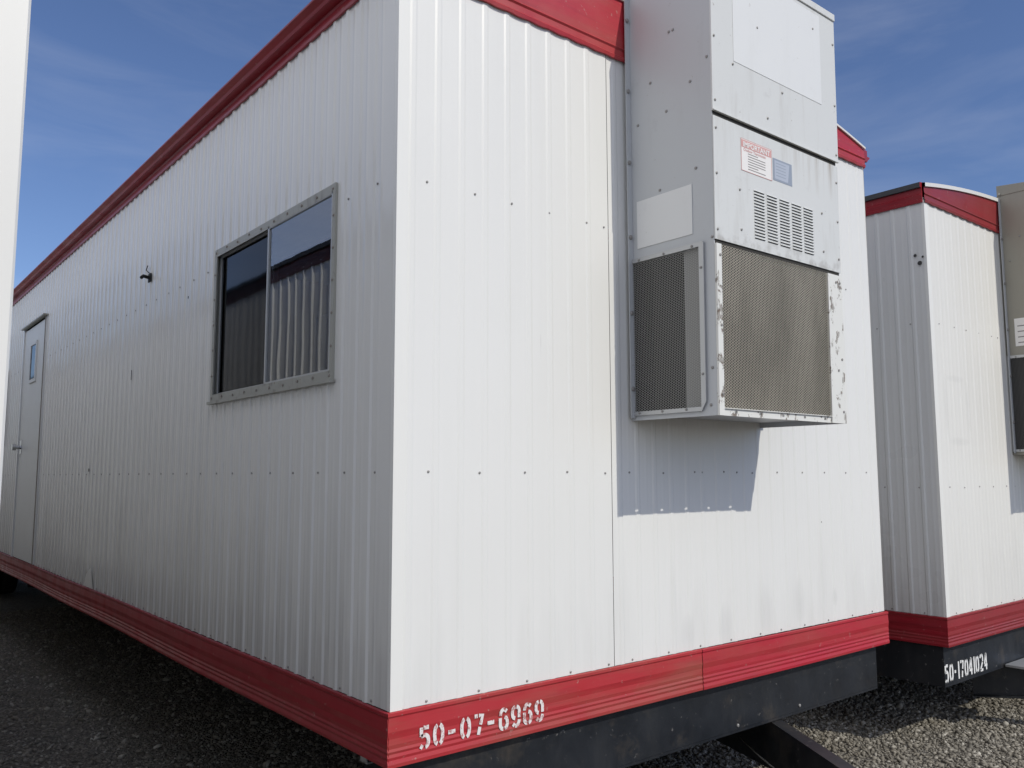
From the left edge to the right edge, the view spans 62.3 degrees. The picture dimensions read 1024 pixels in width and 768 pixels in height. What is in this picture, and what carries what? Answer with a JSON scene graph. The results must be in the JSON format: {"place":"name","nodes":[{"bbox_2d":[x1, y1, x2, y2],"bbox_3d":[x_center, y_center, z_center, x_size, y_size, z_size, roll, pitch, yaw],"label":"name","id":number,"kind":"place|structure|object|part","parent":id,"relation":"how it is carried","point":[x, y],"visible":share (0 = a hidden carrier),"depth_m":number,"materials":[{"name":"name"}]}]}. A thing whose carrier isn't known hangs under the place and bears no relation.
{"place":"outdoors","nodes":[
{"label":"outdoors","id":0,"kind":"place"},
{"bbox_2d":[0,579,1023,767],"bbox_3d":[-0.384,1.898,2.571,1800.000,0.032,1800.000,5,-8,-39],"label":"ground","id":1,"kind":"structure","parent":0,"point":[23,596],"depth_m":5.63,"materials":[{"name":"grey gravel"}]},
{"bbox_2d":[0,0,30,500],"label":"office trailer","id":2,"kind":"object","parent":1,"relation":"on","point":[15,15],"visible":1,"depth_m":1.67,"materials":[{"name":"white metal"}]},
{"bbox_2d":[0,0,889,767],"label":"office trailer","id":3,"kind":"object","parent":1,"relation":"on","point":[318,412],"visible":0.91,"depth_m":3.42,"materials":[{"name":"white metal"}]},
{"bbox_3d":[-4.331,0.492,7.554,0.105,2.125,1.050,5,-8,-39],"label":"door","id":4,"kind":"part","parent":3,"relation":"part of","materials":[{"name":"paint"}]},
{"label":"window","id":5,"kind":"part","parent":3,"relation":"part of","materials":[{"name":"glass"}]},
{"bbox_2d":[624,0,846,427],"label":"wall air conditioner","id":6,"kind":"object","parent":3,"relation":"attached to","point":[735,294],"depth_m":3.46,"materials":[{"name":"white metal"}]},
{"bbox_2d":[739,737,773,767],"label":"trailer hitch","id":7,"kind":"object","parent":3,"relation":"attached to","point":[751,748],"visible":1,"depth_m":4.03,"materials":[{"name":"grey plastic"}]},
{"bbox_2d":[865,182,1023,698],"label":"office trailer","id":8,"kind":"object","parent":1,"relation":"on","point":[950,465],"visible":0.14,"depth_m":5.27,"materials":[{"name":"white metal"}]},
{"bbox_2d":[996,182,1023,454],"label":"wall air conditioner","id":9,"kind":"object","parent":8,"relation":"attached to","point":[1010,197],"depth_m":5.81,"materials":[{"name":"beige paint"}]},
{"bbox_2d":[14,0,1023,287],"label":"sky","id":10,"kind":"structure","parent":0,"point":[932,91],"materials":[{"name":"blue"}]}
]}

